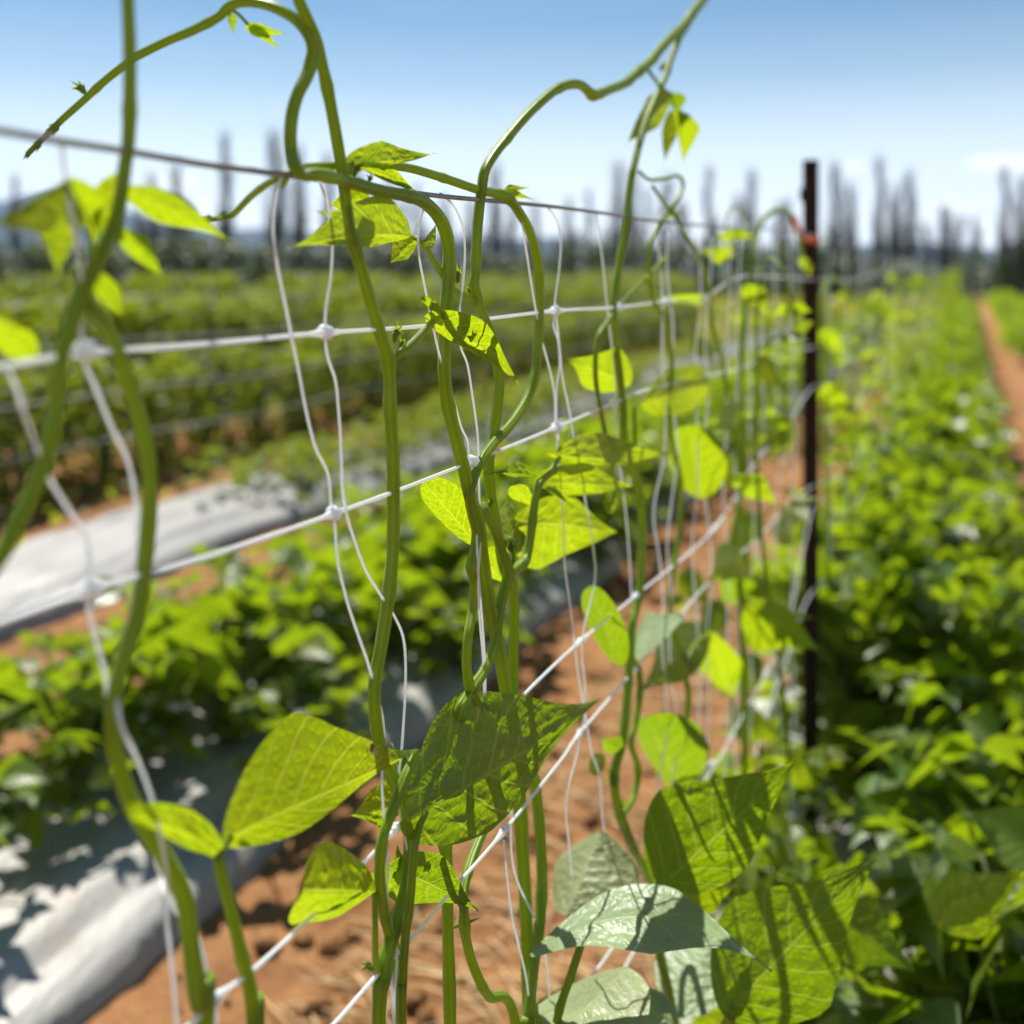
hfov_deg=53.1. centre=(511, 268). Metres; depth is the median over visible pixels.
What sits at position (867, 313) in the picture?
bean plant
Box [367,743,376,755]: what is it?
insect
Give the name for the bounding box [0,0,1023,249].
sky
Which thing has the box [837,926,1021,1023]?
bean plant
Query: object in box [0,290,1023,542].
ground weeds
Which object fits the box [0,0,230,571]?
bean vine
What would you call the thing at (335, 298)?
hedge shrub
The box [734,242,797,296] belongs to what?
dark shrub
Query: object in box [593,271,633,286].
hedge shrub
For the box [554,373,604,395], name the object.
crop plant
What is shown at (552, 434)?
bean plant
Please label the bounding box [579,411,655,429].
bean plant
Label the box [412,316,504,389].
hedge shrub
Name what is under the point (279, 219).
poplar tree
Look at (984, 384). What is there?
bean plant
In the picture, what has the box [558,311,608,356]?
hedge shrub
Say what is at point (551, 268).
dark shrub
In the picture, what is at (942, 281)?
bean vine
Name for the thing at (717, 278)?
poplar tree
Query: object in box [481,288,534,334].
hedge shrub
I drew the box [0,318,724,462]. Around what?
hedge string
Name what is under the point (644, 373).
crop plant
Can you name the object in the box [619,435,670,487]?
bean plant
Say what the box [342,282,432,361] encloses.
hedge shrub
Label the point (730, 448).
bean plant
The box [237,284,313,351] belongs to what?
hedge shrub
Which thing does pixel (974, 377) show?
bean plant
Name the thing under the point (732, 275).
poplar tree
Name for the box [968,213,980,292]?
poplar tree
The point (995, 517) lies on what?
bean plant
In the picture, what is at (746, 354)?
bean plant
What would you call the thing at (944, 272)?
bean vine
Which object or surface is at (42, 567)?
mulch film
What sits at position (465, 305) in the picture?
hedge shrub
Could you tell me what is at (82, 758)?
bean plant
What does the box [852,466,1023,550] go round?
bean plant
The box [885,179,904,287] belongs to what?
poplar tree
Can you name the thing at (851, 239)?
poplar tree
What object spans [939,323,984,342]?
bean plant
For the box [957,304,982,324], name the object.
bean plant
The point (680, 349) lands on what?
crop plant
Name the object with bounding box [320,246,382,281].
dark shrub
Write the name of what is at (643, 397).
bean plant
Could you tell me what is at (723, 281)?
dark shrub
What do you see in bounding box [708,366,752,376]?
bean plant
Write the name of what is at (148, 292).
hedge shrub
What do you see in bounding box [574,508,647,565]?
bean plant
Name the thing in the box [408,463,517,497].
bean plant
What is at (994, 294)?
bean plant
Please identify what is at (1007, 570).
bean plant
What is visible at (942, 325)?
bean vine
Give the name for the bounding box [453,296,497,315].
hedge shrub
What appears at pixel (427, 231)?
poplar tree
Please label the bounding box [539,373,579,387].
crop plant
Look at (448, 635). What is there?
bean plant
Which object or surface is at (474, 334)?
bean vine
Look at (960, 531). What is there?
bean plant
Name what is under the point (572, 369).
crop plant
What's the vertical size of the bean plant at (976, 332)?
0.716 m
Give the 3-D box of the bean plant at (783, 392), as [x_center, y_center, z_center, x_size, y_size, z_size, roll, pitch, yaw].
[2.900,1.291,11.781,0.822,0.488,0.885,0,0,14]
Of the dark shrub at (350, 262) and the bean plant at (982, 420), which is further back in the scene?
the dark shrub at (350, 262)
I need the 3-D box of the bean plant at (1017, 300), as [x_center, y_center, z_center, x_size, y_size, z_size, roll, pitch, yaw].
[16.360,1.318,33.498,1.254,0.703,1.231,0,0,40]
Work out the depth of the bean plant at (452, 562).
4.15 m
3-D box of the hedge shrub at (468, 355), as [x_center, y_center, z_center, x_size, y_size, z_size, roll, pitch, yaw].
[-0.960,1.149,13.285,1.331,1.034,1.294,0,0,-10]
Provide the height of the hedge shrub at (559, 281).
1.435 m
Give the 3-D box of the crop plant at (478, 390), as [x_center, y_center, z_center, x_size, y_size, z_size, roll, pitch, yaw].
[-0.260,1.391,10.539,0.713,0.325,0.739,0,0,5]
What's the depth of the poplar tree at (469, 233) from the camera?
73.41 m
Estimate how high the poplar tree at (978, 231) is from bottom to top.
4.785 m
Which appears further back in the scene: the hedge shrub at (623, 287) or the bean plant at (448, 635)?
the hedge shrub at (623, 287)
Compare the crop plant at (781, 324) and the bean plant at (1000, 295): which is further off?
the bean plant at (1000, 295)
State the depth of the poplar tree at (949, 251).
68.59 m
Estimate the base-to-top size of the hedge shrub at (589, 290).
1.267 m
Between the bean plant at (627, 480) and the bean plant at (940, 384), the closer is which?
the bean plant at (627, 480)
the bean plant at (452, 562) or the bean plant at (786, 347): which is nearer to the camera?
the bean plant at (452, 562)
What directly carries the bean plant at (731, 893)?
on the mulch film at (844, 853)
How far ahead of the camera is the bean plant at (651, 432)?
7.25 m
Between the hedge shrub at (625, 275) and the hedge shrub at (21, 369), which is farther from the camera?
the hedge shrub at (625, 275)
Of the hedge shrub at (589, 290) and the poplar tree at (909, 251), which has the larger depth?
the poplar tree at (909, 251)
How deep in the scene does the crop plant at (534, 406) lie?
10.02 m
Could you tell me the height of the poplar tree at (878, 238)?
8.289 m
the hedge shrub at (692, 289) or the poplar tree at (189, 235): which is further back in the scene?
the poplar tree at (189, 235)
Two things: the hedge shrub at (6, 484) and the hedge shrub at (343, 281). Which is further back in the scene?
the hedge shrub at (343, 281)
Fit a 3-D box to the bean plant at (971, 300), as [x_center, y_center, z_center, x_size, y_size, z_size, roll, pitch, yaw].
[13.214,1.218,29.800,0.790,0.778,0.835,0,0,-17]
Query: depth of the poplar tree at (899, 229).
71.08 m
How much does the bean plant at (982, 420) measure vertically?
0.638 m
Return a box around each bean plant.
[0,601,210,778]
[0,651,211,855]
[0,671,72,750]
[0,753,51,851]
[0,759,41,820]
[51,565,281,703]
[61,564,374,763]
[118,520,380,675]
[176,594,367,738]
[214,533,368,619]
[217,673,386,781]
[262,504,427,608]
[268,534,493,672]
[307,478,491,569]
[328,465,498,547]
[334,493,523,619]
[357,534,522,637]
[388,588,535,683]
[402,491,554,587]
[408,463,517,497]
[427,578,530,638]
[433,443,554,495]
[470,435,576,497]
[494,454,637,541]
[497,491,546,508]
[501,414,652,461]
[530,467,646,512]
[536,420,669,495]
[541,413,642,440]
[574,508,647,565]
[577,403,654,430]
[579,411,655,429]
[579,480,668,527]
[586,466,649,515]
[605,384,702,415]
[608,403,651,431]
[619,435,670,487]
[626,383,651,403]
[627,409,717,469]
[628,425,668,478]
[644,465,691,503]
[649,412,714,430]
[652,419,724,436]
[688,395,744,425]
[689,392,759,433]
[702,365,746,382]
[704,366,746,400]
[707,739,851,903]
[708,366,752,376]
[709,389,766,421]
[710,822,831,915]
[713,376,784,409]
[713,394,749,428]
[717,434,754,456]
[719,884,802,1021]
[720,352,780,371]
[731,360,795,396]
[732,348,788,371]
[737,414,770,428]
[740,550,989,800]
[744,342,800,356]
[745,377,778,406]
[746,353,821,393]
[746,372,802,399]
[749,395,802,417]
[750,498,946,697]
[755,527,974,742]
[755,851,1022,1023]
[759,339,802,349]
[759,342,786,347]
[778,352,822,387]
[779,351,821,380]
[788,344,841,367]
[814,891,1023,1023]
[819,320,866,336]
[819,349,841,369]
[819,437,963,492]
[819,493,984,566]
[819,494,982,635]
[820,471,950,503]
[821,544,1023,792]
[825,322,870,342]
[829,596,1023,809]
[830,423,958,485]
[830,733,1023,1006]
[831,328,855,339]
[835,652,1023,873]
[836,331,858,338]
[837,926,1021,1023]
[838,332,851,344]
[840,321,874,333]
[843,321,872,336]
[844,467,951,493]
[845,316,881,328]
[851,315,889,328]
[851,491,1023,662]
[851,845,1023,1023]
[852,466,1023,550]
[855,711,1023,955]
[857,312,888,323]
[864,557,1010,655]
[866,793,1023,1023]
[870,396,977,445]
[877,577,1023,690]
[880,374,930,419]
[882,491,1013,566]
[884,379,933,433]
[885,375,993,427]
[896,354,971,382]
[899,460,1023,493]
[900,474,1020,539]
[904,474,1023,553]
[906,411,1023,505]
[909,430,1007,477]
[920,389,1016,461]
[922,388,1006,428]
[923,341,984,370]
[926,357,982,366]
[927,327,982,342]
[927,447,1022,505]
[929,363,978,377]
[933,351,992,381]
[934,332,990,372]
[937,327,983,364]
[937,411,1012,469]
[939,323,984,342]
[940,328,982,350]
[942,313,985,343]
[947,342,995,382]
[950,373,988,388]
[953,376,1003,423]
[954,376,1001,425]
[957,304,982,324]
[959,301,977,305]
[964,297,982,308]
[984,289,1016,297]
[984,291,1007,300]
[984,293,1022,303]
[985,296,1022,306]
[989,301,1023,321]
[990,301,1022,315]
[991,298,1023,309]
[991,316,1023,344]
[993,306,1021,318]
[995,310,1023,325]
[995,314,1023,337]
[997,310,1018,322]
[997,324,1023,345]
[998,326,1023,357]
[999,316,1018,333]
[999,326,1023,351]
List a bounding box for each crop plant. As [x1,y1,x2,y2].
[180,444,311,490]
[234,443,366,500]
[248,444,326,480]
[268,435,354,476]
[274,431,364,459]
[287,442,386,477]
[306,429,400,469]
[333,424,430,465]
[334,422,411,451]
[345,408,443,450]
[358,418,450,450]
[363,408,446,433]
[397,397,474,429]
[402,413,473,442]
[410,391,491,425]
[417,399,507,441]
[426,391,492,413]
[454,387,515,413]
[462,389,540,423]
[464,404,531,434]
[469,378,547,411]
[483,377,570,403]
[489,388,570,416]
[490,374,551,398]
[490,395,553,422]
[517,378,588,407]
[531,386,583,411]
[538,377,577,392]
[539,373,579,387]
[539,380,586,400]
[542,366,581,385]
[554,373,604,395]
[560,361,576,380]
[573,372,638,387]
[628,354,668,367]
[629,353,661,370]
[630,364,646,383]
[630,364,656,383]
[631,358,667,376]
[653,347,692,365]
[657,346,694,360]
[658,340,712,357]
[678,337,714,355]
[684,335,724,349]
[701,331,739,346]
[706,335,735,348]
[717,331,746,343]
[723,329,764,341]
[732,323,774,335]
[746,324,773,337]
[759,319,790,332]
[768,320,792,330]
[769,316,793,328]
[775,315,802,322]
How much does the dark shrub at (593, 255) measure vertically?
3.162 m
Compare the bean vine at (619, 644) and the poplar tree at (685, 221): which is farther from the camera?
the poplar tree at (685, 221)
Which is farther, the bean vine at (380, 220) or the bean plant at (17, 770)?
the bean plant at (17, 770)
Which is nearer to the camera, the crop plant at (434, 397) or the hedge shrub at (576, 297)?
the crop plant at (434, 397)
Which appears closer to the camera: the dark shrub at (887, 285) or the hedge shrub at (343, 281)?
the hedge shrub at (343, 281)
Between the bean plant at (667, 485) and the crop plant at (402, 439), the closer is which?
the bean plant at (667, 485)
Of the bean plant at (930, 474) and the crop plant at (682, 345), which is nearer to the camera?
the bean plant at (930, 474)
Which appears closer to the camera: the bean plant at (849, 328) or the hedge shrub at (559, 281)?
the bean plant at (849, 328)
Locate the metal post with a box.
[799,160,818,847]
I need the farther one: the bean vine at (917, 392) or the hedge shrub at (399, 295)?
the hedge shrub at (399, 295)
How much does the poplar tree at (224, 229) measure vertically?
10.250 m
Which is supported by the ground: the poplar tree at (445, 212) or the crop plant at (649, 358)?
the poplar tree at (445, 212)
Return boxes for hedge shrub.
[0,271,84,373]
[0,283,48,389]
[0,295,157,427]
[0,316,28,431]
[0,319,93,432]
[0,346,128,493]
[0,368,68,505]
[0,419,14,512]
[18,355,180,478]
[27,298,112,363]
[31,301,174,415]
[83,292,225,401]
[83,360,223,468]
[93,289,182,363]
[119,270,226,339]
[133,341,278,458]
[138,272,245,354]
[139,297,256,403]
[169,293,289,392]
[193,344,318,443]
[200,302,313,387]
[201,289,275,349]
[221,290,290,350]
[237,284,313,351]
[237,286,350,383]
[238,351,344,431]
[260,272,348,331]
[272,328,383,423]
[275,304,364,376]
[292,277,361,314]
[304,272,386,317]
[305,299,382,368]
[308,285,413,369]
[318,336,418,414]
[330,317,439,407]
[332,272,403,322]
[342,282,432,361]
[364,314,467,400]
[372,275,438,294]
[380,297,439,360]
[391,281,474,343]
[397,317,488,393]
[407,283,489,315]
[412,279,460,310]
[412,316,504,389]
[418,273,481,310]
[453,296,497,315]
[453,318,530,384]
[461,286,525,340]
[464,279,504,308]
[470,323,532,378]
[479,278,524,311]
[480,271,534,290]
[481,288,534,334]
[490,292,546,340]
[494,280,563,342]
[494,314,562,374]
[509,316,574,370]
[523,277,565,299]
[526,316,585,365]
[528,289,576,333]
[532,273,579,288]
[544,293,579,331]
[545,285,597,324]
[549,277,588,297]
[549,306,610,358]
[555,274,597,302]
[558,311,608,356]
[562,288,609,315]
[572,286,611,306]
[573,274,613,285]
[574,277,632,326]
[579,270,625,285]
[581,309,637,354]
[588,310,641,350]
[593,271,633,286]
[596,284,638,308]
[606,302,660,350]
[618,309,661,346]
[621,288,650,307]
[622,283,656,306]
[622,305,671,344]
[623,277,676,312]
[626,274,646,283]
[632,269,672,278]
[633,301,680,342]
[635,277,680,314]
[647,294,699,337]
[652,273,685,292]
[652,277,689,312]
[658,302,699,334]
[659,281,699,310]
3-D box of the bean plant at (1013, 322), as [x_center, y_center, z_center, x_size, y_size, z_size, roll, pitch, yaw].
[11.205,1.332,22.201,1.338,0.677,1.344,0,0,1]
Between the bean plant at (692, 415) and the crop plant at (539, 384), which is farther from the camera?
the crop plant at (539, 384)
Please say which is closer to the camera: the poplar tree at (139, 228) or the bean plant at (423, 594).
the bean plant at (423, 594)
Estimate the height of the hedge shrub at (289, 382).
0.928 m
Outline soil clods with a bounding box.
[1,430,886,1023]
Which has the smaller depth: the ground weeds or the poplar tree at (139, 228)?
the ground weeds
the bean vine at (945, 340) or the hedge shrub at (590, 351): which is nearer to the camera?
the bean vine at (945, 340)
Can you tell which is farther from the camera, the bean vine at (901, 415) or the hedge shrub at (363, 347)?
the hedge shrub at (363, 347)
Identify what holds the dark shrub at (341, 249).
on the ground
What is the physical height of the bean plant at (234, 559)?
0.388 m
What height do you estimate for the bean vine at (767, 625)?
1.784 m
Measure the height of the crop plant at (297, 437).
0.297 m
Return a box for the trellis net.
[0,144,947,1023]
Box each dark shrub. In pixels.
[0,243,10,291]
[0,245,37,287]
[20,238,85,290]
[29,245,88,291]
[56,247,112,291]
[93,245,137,294]
[93,248,153,294]
[134,247,188,285]
[151,236,213,288]
[181,237,245,289]
[190,238,254,292]
[213,244,270,290]
[250,244,302,288]
[260,240,323,289]
[291,240,352,282]
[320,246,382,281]
[339,245,391,279]
[363,244,420,282]
[385,246,440,284]
[440,253,487,286]
[465,254,511,281]
[494,260,528,281]
[513,253,557,280]
[553,242,610,277]
[601,240,663,274]
[653,240,713,293]
[717,278,739,296]
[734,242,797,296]
[735,268,769,295]
[774,241,839,296]
[819,261,848,295]
[830,252,883,296]
[856,268,892,295]
[874,260,914,296]
[892,261,934,297]
[916,268,949,295]
[945,252,996,297]
[955,268,986,297]
[989,253,1023,294]
[1006,243,1023,294]
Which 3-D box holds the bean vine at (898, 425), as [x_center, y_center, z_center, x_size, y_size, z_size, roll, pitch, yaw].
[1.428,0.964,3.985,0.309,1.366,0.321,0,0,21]
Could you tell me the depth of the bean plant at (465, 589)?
4.37 m
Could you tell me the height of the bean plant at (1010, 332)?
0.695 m
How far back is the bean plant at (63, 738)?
2.82 m
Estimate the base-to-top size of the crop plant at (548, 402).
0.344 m
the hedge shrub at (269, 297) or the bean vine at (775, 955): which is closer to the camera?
the bean vine at (775, 955)
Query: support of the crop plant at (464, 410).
on the mulch film at (42, 567)
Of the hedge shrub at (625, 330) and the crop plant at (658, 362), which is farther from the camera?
the hedge shrub at (625, 330)
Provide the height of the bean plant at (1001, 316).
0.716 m
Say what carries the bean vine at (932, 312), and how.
on the ground
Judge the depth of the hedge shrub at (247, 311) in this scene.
18.07 m
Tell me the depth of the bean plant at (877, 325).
23.12 m
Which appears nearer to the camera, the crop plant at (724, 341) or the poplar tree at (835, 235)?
the crop plant at (724, 341)
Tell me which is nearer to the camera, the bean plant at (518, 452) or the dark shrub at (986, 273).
the bean plant at (518, 452)
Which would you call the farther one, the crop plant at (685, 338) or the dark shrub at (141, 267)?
the dark shrub at (141, 267)
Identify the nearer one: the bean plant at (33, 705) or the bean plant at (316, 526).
the bean plant at (33, 705)
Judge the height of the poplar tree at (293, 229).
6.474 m
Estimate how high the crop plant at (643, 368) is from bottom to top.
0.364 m
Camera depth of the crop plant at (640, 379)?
13.10 m
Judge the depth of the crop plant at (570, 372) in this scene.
12.99 m
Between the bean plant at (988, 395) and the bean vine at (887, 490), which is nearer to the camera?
the bean vine at (887, 490)
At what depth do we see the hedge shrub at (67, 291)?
14.13 m
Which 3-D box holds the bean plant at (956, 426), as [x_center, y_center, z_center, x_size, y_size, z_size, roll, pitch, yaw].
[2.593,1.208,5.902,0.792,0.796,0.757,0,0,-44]
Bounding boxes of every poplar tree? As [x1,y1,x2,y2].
[7,170,23,285]
[111,224,123,289]
[132,209,150,269]
[144,169,164,264]
[160,224,175,284]
[164,153,187,290]
[174,200,195,283]
[214,128,237,270]
[257,124,291,285]
[289,134,311,277]
[289,202,306,270]
[320,148,335,270]
[382,181,394,278]
[395,201,413,279]
[411,180,424,272]
[422,223,434,275]
[435,191,453,286]
[436,214,457,265]
[456,194,482,276]
[480,227,489,276]
[483,161,508,277]
[506,184,517,277]
[506,219,519,264]
[523,235,531,269]
[526,197,544,274]
[549,231,558,273]
[561,192,576,280]
[569,226,582,277]
[582,184,595,272]
[598,230,606,271]
[603,158,631,272]
[624,169,641,271]
[628,210,640,270]
[639,184,651,272]
[655,168,677,274]
[673,199,693,277]
[675,195,688,277]
[696,236,705,289]
[701,161,717,294]
[712,217,724,289]
[727,239,735,289]
[729,192,744,291]
[740,165,760,284]
[768,197,786,289]
[783,194,794,290]
[823,157,849,291]
[840,177,861,290]
[846,232,860,289]
[870,152,887,290]
[870,230,875,289]
[884,197,905,278]
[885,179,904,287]
[901,164,921,290]
[918,221,936,290]
[934,206,960,291]
[935,201,947,291]
[952,210,967,291]
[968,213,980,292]
[969,226,984,291]
[994,227,1009,288]
[995,160,1012,289]
[1010,170,1023,295]
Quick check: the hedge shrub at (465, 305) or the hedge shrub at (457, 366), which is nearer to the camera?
the hedge shrub at (457, 366)
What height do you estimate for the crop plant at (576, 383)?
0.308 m
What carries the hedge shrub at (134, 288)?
on the ground
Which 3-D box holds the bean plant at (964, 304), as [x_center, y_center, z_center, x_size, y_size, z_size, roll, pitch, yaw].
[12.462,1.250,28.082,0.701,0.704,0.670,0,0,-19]
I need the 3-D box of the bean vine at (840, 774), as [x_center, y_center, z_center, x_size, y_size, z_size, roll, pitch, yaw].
[0.949,0.923,2.979,0.254,1.445,0.349,0,0,54]
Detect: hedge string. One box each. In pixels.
[0,304,728,409]
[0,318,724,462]
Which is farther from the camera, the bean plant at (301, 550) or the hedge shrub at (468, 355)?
the hedge shrub at (468, 355)
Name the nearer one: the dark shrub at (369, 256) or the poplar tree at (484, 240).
the dark shrub at (369, 256)
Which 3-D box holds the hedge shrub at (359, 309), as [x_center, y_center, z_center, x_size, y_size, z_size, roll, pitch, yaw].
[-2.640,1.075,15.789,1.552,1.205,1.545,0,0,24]
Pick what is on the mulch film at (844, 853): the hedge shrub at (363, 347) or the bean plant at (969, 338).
the bean plant at (969, 338)
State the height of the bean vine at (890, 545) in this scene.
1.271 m
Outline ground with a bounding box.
[0,269,1023,1023]
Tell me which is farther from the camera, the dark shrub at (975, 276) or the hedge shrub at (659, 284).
the dark shrub at (975, 276)
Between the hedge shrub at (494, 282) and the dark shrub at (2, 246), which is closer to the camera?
the hedge shrub at (494, 282)
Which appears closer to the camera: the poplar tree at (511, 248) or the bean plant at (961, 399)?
the bean plant at (961, 399)
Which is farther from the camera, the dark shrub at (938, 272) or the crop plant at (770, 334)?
the dark shrub at (938, 272)
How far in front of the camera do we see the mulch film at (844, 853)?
2.81 m
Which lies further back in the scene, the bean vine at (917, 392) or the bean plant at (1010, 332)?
the bean plant at (1010, 332)
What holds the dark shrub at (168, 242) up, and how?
on the ground
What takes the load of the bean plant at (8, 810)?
on the mulch film at (82, 931)
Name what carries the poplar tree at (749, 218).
on the ground
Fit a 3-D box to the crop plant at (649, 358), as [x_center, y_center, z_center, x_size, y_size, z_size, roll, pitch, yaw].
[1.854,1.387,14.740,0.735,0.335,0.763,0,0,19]
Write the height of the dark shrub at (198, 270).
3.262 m
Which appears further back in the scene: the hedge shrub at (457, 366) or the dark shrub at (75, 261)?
the dark shrub at (75, 261)
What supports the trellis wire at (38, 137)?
attached to the metal post
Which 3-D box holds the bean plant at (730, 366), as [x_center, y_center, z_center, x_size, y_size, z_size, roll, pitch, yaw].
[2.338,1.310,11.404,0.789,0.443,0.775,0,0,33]
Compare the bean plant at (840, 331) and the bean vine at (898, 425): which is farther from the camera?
the bean plant at (840, 331)
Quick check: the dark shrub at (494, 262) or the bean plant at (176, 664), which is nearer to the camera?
the bean plant at (176, 664)
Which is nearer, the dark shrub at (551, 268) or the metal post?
the metal post
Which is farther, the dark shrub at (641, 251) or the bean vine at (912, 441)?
the dark shrub at (641, 251)
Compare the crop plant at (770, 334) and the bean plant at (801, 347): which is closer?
the bean plant at (801, 347)
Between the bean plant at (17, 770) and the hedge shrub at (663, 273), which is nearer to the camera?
the bean plant at (17, 770)
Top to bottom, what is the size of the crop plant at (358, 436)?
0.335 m
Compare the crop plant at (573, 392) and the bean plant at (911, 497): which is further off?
the crop plant at (573, 392)
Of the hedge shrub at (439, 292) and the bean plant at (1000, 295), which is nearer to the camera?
the hedge shrub at (439, 292)
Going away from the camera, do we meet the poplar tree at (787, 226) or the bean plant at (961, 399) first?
the bean plant at (961, 399)
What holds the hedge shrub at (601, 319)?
on the ground
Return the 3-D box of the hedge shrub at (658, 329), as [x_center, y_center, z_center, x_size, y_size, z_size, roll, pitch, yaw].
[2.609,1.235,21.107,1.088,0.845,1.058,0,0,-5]
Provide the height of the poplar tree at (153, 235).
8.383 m
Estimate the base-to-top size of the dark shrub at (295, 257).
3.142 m
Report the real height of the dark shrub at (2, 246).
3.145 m
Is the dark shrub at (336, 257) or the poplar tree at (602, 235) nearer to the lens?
the dark shrub at (336, 257)
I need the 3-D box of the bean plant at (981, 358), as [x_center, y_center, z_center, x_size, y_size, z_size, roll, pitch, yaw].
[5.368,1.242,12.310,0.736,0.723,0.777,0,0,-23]
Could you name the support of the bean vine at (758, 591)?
on the ground
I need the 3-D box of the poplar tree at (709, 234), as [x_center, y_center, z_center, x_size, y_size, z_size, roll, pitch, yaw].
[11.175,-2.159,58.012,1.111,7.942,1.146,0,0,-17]
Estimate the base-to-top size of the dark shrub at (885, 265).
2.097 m
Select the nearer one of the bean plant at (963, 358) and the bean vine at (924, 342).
the bean vine at (924, 342)
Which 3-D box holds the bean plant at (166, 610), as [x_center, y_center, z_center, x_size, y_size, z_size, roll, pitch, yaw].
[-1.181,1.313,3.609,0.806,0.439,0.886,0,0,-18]
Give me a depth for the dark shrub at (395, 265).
51.58 m
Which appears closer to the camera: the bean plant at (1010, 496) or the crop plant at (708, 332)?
the bean plant at (1010, 496)
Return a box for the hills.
[0,195,1015,268]
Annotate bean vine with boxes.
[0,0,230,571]
[22,0,534,1023]
[70,263,215,1023]
[122,712,419,1023]
[204,162,544,1023]
[286,0,707,1023]
[289,690,600,1023]
[293,0,519,1023]
[420,433,673,1023]
[529,759,1023,1023]
[565,23,742,1023]
[619,170,819,786]
[673,398,819,1022]
[676,206,828,896]
[680,245,854,1023]
[709,205,816,886]
[787,337,890,795]
[798,388,906,743]
[819,276,850,805]
[826,290,908,654]
[827,315,900,589]
[841,295,906,472]
[845,342,919,550]
[852,300,901,477]
[867,297,912,465]
[869,334,921,482]
[880,271,927,468]
[883,291,929,431]
[883,319,936,456]
[884,336,926,477]
[885,278,922,421]
[887,287,925,429]
[900,280,932,383]
[901,278,937,415]
[910,293,933,376]
[911,308,950,398]
[918,314,942,373]
[922,276,951,370]
[923,286,947,368]
[923,300,946,359]
[927,301,948,356]
[928,279,952,351]
[929,276,950,365]
[939,271,952,320]
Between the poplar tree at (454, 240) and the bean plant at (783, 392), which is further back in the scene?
the poplar tree at (454, 240)
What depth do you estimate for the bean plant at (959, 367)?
9.49 m
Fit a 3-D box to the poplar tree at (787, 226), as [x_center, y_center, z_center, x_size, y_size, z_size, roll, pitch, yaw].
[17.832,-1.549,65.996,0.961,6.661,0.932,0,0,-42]
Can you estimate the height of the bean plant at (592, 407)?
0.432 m
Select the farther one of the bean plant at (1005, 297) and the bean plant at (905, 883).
the bean plant at (1005, 297)
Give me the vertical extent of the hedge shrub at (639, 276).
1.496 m
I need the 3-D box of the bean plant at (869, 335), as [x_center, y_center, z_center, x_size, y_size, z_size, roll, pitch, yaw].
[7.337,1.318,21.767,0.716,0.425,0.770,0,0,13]
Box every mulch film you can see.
[0,313,841,642]
[0,323,898,1023]
[715,325,1023,1008]
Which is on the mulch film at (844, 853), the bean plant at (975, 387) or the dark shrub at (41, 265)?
the bean plant at (975, 387)
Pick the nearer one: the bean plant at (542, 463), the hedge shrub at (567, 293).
the bean plant at (542, 463)
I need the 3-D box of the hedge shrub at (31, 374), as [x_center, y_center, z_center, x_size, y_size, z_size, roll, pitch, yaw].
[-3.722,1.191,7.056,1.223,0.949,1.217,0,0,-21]
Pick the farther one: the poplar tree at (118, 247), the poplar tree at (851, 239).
the poplar tree at (118, 247)
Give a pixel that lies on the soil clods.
(335, 940)
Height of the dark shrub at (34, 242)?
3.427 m
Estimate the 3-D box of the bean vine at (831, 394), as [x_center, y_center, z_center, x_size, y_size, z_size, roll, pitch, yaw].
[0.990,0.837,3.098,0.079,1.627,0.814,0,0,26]
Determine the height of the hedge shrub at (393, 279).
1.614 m
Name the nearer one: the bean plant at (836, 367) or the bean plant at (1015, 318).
the bean plant at (836, 367)
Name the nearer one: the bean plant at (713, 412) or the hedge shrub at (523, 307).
the bean plant at (713, 412)
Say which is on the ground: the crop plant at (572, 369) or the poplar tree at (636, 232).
the poplar tree at (636, 232)
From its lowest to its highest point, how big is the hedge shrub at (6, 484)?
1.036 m
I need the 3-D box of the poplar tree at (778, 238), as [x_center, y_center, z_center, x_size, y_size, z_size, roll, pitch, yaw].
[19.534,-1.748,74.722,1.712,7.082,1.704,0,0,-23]
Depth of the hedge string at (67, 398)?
8.75 m
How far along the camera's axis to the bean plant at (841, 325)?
19.76 m
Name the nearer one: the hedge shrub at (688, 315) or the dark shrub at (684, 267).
the hedge shrub at (688, 315)
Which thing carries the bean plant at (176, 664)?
on the mulch film at (82, 931)
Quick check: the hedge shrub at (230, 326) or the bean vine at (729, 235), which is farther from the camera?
the hedge shrub at (230, 326)
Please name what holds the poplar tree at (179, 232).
on the ground
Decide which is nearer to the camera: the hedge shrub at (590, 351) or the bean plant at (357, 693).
the bean plant at (357, 693)
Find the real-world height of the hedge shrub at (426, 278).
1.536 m
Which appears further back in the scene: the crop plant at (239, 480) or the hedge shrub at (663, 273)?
the hedge shrub at (663, 273)
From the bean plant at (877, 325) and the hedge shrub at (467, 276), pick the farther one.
the hedge shrub at (467, 276)
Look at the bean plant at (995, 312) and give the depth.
28.54 m
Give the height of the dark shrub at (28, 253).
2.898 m
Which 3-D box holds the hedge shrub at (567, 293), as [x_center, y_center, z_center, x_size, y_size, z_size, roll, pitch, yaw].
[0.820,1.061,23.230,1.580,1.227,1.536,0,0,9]
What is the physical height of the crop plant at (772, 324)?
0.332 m
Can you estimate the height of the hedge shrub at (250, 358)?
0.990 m
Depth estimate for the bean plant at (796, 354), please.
12.71 m
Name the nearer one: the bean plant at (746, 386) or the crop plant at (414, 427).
the crop plant at (414, 427)
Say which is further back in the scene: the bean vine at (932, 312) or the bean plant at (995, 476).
the bean vine at (932, 312)
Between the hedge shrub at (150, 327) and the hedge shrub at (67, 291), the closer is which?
the hedge shrub at (150, 327)
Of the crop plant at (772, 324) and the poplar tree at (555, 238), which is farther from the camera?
the poplar tree at (555, 238)
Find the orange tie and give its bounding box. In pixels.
[791,216,819,243]
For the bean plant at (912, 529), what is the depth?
3.44 m
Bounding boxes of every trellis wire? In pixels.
[0,126,953,265]
[0,278,703,303]
[0,290,728,353]
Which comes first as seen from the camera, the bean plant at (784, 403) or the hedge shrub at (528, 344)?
the bean plant at (784, 403)

